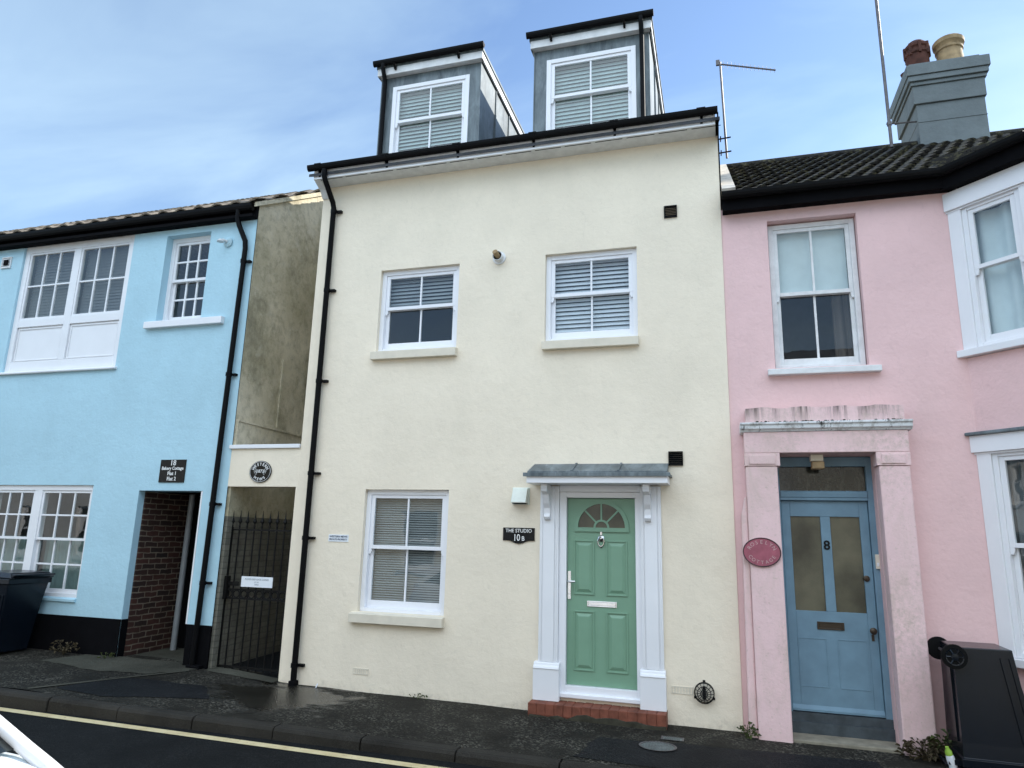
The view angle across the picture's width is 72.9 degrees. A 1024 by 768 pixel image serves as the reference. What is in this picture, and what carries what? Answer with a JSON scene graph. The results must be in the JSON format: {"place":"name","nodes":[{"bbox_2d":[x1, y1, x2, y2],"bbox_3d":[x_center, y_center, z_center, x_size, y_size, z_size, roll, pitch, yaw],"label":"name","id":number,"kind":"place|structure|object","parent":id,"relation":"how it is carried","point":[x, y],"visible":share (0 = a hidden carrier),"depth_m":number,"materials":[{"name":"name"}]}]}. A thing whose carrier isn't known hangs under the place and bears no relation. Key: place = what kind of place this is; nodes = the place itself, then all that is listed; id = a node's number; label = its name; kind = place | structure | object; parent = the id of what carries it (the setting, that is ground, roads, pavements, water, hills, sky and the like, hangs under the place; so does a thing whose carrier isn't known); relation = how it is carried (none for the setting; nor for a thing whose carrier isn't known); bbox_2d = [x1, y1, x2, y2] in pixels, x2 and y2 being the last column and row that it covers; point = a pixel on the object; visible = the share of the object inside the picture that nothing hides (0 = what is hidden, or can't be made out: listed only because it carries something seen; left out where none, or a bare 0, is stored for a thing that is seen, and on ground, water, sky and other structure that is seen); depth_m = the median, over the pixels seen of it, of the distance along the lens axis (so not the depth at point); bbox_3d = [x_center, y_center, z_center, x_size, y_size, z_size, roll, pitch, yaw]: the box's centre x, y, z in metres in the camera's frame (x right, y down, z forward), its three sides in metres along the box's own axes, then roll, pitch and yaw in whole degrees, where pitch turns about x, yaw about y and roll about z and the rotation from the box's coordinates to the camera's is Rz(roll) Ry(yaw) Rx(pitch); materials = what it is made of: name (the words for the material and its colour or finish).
{"place":"outdoors","nodes":[
{"label":"outdoors","id":0,"kind":"place"},
{"bbox_2d":[0,707,491,767],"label":"road","id":1,"kind":"structure","parent":0,"point":[69,743],"depth_m":6.11,"materials":[{"name":"grey asphalt"}]},
{"bbox_2d":[0,715,63,767],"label":"parked car","id":2,"kind":"object","parent":1,"relation":"on","point":[28,751],"visible":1,"depth_m":3.00,"materials":[{"name":"white paint"}]},
{"bbox_2d":[0,707,444,767],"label":"yellow line","id":3,"kind":"object","parent":1,"relation":"on","point":[349,756],"visible":1,"depth_m":6.43,"materials":[{"name":"paint"}]},
{"bbox_2d":[0,687,627,767],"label":"kerb","id":4,"kind":"structure","parent":1,"relation":"on","point":[34,701],"depth_m":6.52,"materials":[{"name":"concrete"}]},
{"bbox_2d":[233,651,279,681],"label":"alley floor","id":5,"kind":"structure","parent":0,"point":[268,659],"depth_m":9.19,"materials":[{"name":"grey concrete"}]},
{"bbox_2d":[0,648,948,767],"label":"pavement","id":6,"kind":"structure","parent":0,"point":[491,728],"depth_m":7.03,"materials":[{"name":"grey asphalt"}]},
{"bbox_2d":[0,569,54,652],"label":"wheelie bin","id":7,"kind":"object","parent":6,"relation":"on","point":[22,592],"visible":1,"depth_m":9.23,"materials":[{"name":"plastic"}]},
{"bbox_2d":[28,670,188,688],"bbox_3d":[-4.637,3.427,8.056,1.642,0.048,0.054,10,-15,-35],"label":"stone drain strip","id":8,"kind":"object","parent":6,"relation":"on","point":[106,679],"visible":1,"depth_m":8.01,"materials":[{"name":"stone"}]},
{"bbox_2d":[41,654,207,673],"bbox_3d":[-4.940,3.534,8.746,2.133,0.052,0.706,-1,-13,10],"label":"concrete apron","id":9,"kind":"object","parent":6,"relation":"on","point":[121,664],"visible":0.99,"depth_m":8.75,"materials":[{"name":"grey concrete"}]},
{"bbox_2d":[49,640,79,654],"bbox_3d":[-5.969,3.501,9.227,0.463,0.202,0.289,-8,-16,37],"label":"weed","id":10,"kind":"object","parent":9,"relation":"on","point":[63,649],"visible":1,"depth_m":9.18,"materials":[{"name":"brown plant"}]},
{"bbox_2d":[97,652,114,658],"bbox_3d":[-5.296,3.551,9.023,0.213,0.113,0.151,7,-14,-22],"label":"weed","id":11,"kind":"object","parent":9,"relation":"on","point":[111,653],"visible":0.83,"depth_m":9.03,"materials":[{"name":"green plant"}]},
{"bbox_2d":[57,677,208,698],"bbox_3d":[-4.118,3.389,7.716,1.805,0.054,0.711,0,-13,7],"label":"tarmac patch","id":12,"kind":"object","parent":6,"relation":"on","point":[128,687],"visible":1,"depth_m":7.70,"materials":[{"name":"black asphalt"}]},
{"bbox_2d":[134,647,183,661],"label":"recess floor","id":13,"kind":"structure","parent":6,"relation":"on","point":[177,654],"depth_m":9.46,"materials":[{"name":"concrete"}]},
{"bbox_2d":[207,667,277,682],"bbox_3d":[-3.323,3.576,8.533,1.034,0.069,0.260,-2,-13,16],"label":"gate threshold","id":14,"kind":"object","parent":6,"relation":"on","point":[244,674],"visible":0.99,"depth_m":8.54,"materials":[{"name":"concrete"}]},
{"bbox_2d":[228,444,300,681],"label":"gateway wall","id":15,"kind":"structure","parent":6,"relation":"on","point":[283,460],"depth_m":9.06,"materials":[{"name":"white paint"}]},
{"bbox_2d":[216,510,292,677],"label":"iron gate","id":16,"kind":"structure","parent":15,"relation":"attached to","point":[228,582],"depth_m":8.88,"materials":[{"name":"black metal"}]},
{"bbox_2d":[241,576,272,587],"bbox_3d":[-3.267,2.536,8.873,0.465,0.130,0.012,-2,-13,16],"label":"gate notice","id":17,"kind":"object","parent":16,"relation":"attached to","point":[259,582],"visible":1,"depth_m":8.87,"materials":[{"name":"white plastic"}]},
{"bbox_2d":[249,461,271,482],"bbox_3d":[-3.291,1.147,9.067,0.330,0.284,0.022,-2,-13,16],"label":"oval plaque","id":18,"kind":"object","parent":15,"relation":"attached to","point":[260,472],"visible":1,"depth_m":9.06,"materials":[{"name":"black metal"}]},
{"bbox_2d":[661,736,683,740],"bbox_3d":[1.510,3.336,6.520,0.210,0.005,0.120,-2,-13,16],"label":"stop tap cover","id":19,"kind":"object","parent":6,"relation":"on","point":[672,738],"visible":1,"depth_m":6.52,"materials":[{"name":"metal"}]},
{"bbox_2d":[573,737,882,767],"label":"tarmac reinstatement","id":20,"kind":"structure","parent":6,"relation":"on","point":[633,752],"depth_m":6.01,"materials":[{"name":"black asphalt"}]},
{"bbox_2d":[639,741,676,750],"bbox_3d":[1.320,3.276,6.271,0.340,0.006,0.300,-2,-13,16],"label":"drain cover","id":21,"kind":"object","parent":20,"relation":"on","point":[656,745],"visible":1,"depth_m":6.27,"materials":[{"name":"metal"}]},
{"bbox_2d":[736,721,761,738],"bbox_3d":[2.279,3.331,6.662,0.233,0.169,0.138,-2,-13,16],"label":"weed","id":22,"kind":"object","parent":6,"relation":"on","point":[748,731],"visible":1,"depth_m":6.66,"materials":[{"name":"green plant"}]},
{"bbox_2d":[894,736,949,761],"bbox_3d":[3.665,3.250,6.165,0.480,0.203,0.308,-2,-13,16],"label":"weed","id":23,"kind":"object","parent":6,"relation":"on","point":[932,751],"visible":0.91,"depth_m":6.15,"materials":[{"name":"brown plant"}]},
{"bbox_2d":[926,729,951,758],"bbox_3d":[3.900,3.226,6.135,0.411,0.280,0.265,-2,-13,16],"label":"weed","id":24,"kind":"object","parent":6,"relation":"on","point":[932,737],"visible":0.24,"depth_m":6.18,"materials":[{"name":"green plant"}]},
{"bbox_2d":[945,746,956,767],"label":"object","id":25,"kind":"object","parent":6,"relation":"on","point":[950,757],"visible":1,"depth_m":5.82,"materials":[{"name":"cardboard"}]},
{"bbox_2d":[927,636,1023,767],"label":"wheelie bin","id":26,"kind":"object","parent":6,"relation":"on","point":[983,700],"visible":0.95,"depth_m":5.82,"materials":[{"name":"plastic"}]},
{"bbox_2d":[0,0,1023,230],"label":"sky","id":27,"kind":"structure","parent":0,"point":[108,108],"materials":[{"name":"blue"}]},
{"label":"ground","id":28,"kind":"structure","parent":0,"visible":0},
{"bbox_2d":[0,189,322,709],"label":"blue house","id":29,"kind":"structure","parent":28,"relation":"on","point":[136,349],"depth_m":10.04,"materials":[{"name":"paint"}]},
{"bbox_2d":[0,485,93,602],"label":"paired window","id":30,"kind":"structure","parent":29,"relation":"in","point":[63,556],"depth_m":9.98,"materials":[{"name":"white paint"}]},
{"bbox_2d":[0,235,134,375],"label":"panelled window","id":31,"kind":"structure","parent":29,"relation":"in","point":[53,338],"depth_m":10.78,"materials":[{"name":"white paint"}]},
{"bbox_2d":[158,460,186,481],"bbox_3d":[-4.640,1.189,9.468,0.420,0.310,0.015,-2,-13,16],"label":"flat sign","id":32,"kind":"object","parent":29,"relation":"attached to","point":[172,470],"visible":1,"depth_m":9.46,"materials":[{"name":"black metal"}]},
{"bbox_2d":[143,235,224,329],"bbox_3d":[-4.667,-1.514,10.185,1.350,1.455,0.290,-2,-13,16],"label":"window","id":33,"kind":"structure","parent":29,"relation":"in","point":[168,321],"depth_m":10.31,"materials":[{"name":"white paint"}]},
{"bbox_2d":[217,237,232,246],"bbox_3d":[-4.141,-2.072,9.976,0.160,0.148,0.178,-2,-13,16],"label":"wall light","id":34,"kind":"object","parent":29,"relation":"attached to","point":[227,241],"visible":1,"depth_m":10.02,"materials":[{"name":"white paint"}]},
{"bbox_2d":[280,9,742,762],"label":"cream house","id":35,"kind":"structure","parent":28,"relation":"on","point":[514,325],"depth_m":8.33,"materials":[{"name":"beige paint"}]},
{"bbox_2d":[328,534,348,541],"bbox_3d":[-2.140,1.901,8.550,0.275,0.085,0.009,-2,-13,16],"label":"street notice","id":36,"kind":"object","parent":35,"relation":"attached to","point":[338,538],"visible":1,"depth_m":8.55,"materials":[{"name":"white plastic"}]},
{"bbox_2d":[348,490,448,627],"bbox_3d":[-1.320,2.061,8.322,1.195,1.565,0.248,-2,-13,16],"label":"window","id":37,"kind":"structure","parent":35,"relation":"in","point":[368,605],"depth_m":8.39,"materials":[{"name":"white plastic"}]},
{"bbox_2d":[370,265,459,360],"bbox_3d":[-1.210,-0.908,8.991,1.170,1.235,0.290,-2,-13,16],"label":"window","id":38,"kind":"structure","parent":35,"relation":"in","point":[431,349],"depth_m":9.05,"materials":[{"name":"white plastic"}]},
{"bbox_2d":[503,527,534,543],"bbox_3d":[0.077,1.732,7.911,0.374,0.178,0.017,-2,-13,16],"label":"house sign","id":39,"kind":"object","parent":35,"relation":"attached to","point":[518,535],"visible":1,"depth_m":7.90,"materials":[{"name":"black metal"}]},
{"bbox_2d":[541,248,638,350],"bbox_3d":[0.948,-1.009,8.340,1.148,1.233,0.255,-2,-13,16],"label":"window","id":40,"kind":"structure","parent":35,"relation":"in","point":[622,336],"depth_m":8.41,"materials":[{"name":"white plastic"}]},
{"bbox_2d":[567,498,636,689],"bbox_3d":[0.973,2.249,7.559,0.760,1.980,0.128,-2,-13,16],"label":"door","id":41,"kind":"structure","parent":35,"relation":"in","point":[602,627],"depth_m":7.56,"materials":[{"name":"green paint"}]},
{"bbox_2d":[716,60,775,158],"bbox_3d":[2.902,-3.451,8.571,0.734,1.380,0.120,-2,-13,16],"label":"tv aerial","id":42,"kind":"object","parent":35,"relation":"attached to","point":[718,63],"visible":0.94,"depth_m":8.65,"materials":[{"name":"metal"}]},
{"bbox_2d":[720,33,1023,756],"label":"pink house","id":43,"kind":"structure","parent":28,"relation":"on","point":[874,306],"depth_m":7.11,"materials":[{"name":"paint"}]},
{"bbox_2d":[743,538,780,566],"bbox_3d":[2.515,1.693,6.975,0.366,0.288,0.021,-2,-13,16],"label":"crimson plaque","id":44,"kind":"object","parent":43,"relation":"attached to","point":[762,552],"visible":1,"depth_m":6.97,"materials":[{"name":"pink ceramic"}]},
{"bbox_2d":[809,454,824,469],"bbox_3d":[3.163,0.809,7.188,0.125,0.148,0.135,-2,-13,16],"label":"porch light","id":45,"kind":"object","parent":43,"relation":"attached to","point":[817,461],"visible":1,"depth_m":7.14,"materials":[{"name":"plastic"}]},
{"bbox_2d":[767,218,881,376],"bbox_3d":[3.368,-0.953,7.681,1.105,1.798,0.409,-2,-13,16],"label":"window","id":46,"kind":"structure","parent":43,"relation":"in","point":[809,259],"depth_m":7.76,"materials":[{"name":"white paint"}]},
{"bbox_2d":[781,501,885,717],"bbox_3d":[3.239,2.238,7.044,0.835,2.070,0.120,-2,-13,16],"label":"door","id":47,"kind":"structure","parent":43,"relation":"in","point":[835,664],"depth_m":7.05,"materials":[{"name":"blue paint"}]},
{"bbox_2d":[875,554,879,568],"bbox_3d":[3.682,1.789,6.976,0.040,0.140,0.026,-2,-13,16],"label":"doorbell","id":48,"kind":"object","parent":43,"relation":"attached to","point":[877,560],"visible":1,"depth_m":6.97,"materials":[{"name":"white paint"}]},
{"bbox_2d":[875,0,916,147],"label":"aerial mast","id":49,"kind":"object","parent":43,"relation":"attached to","point":[889,123],"visible":1,"depth_m":10.77,"materials":[{"name":"metal"}]}
]}

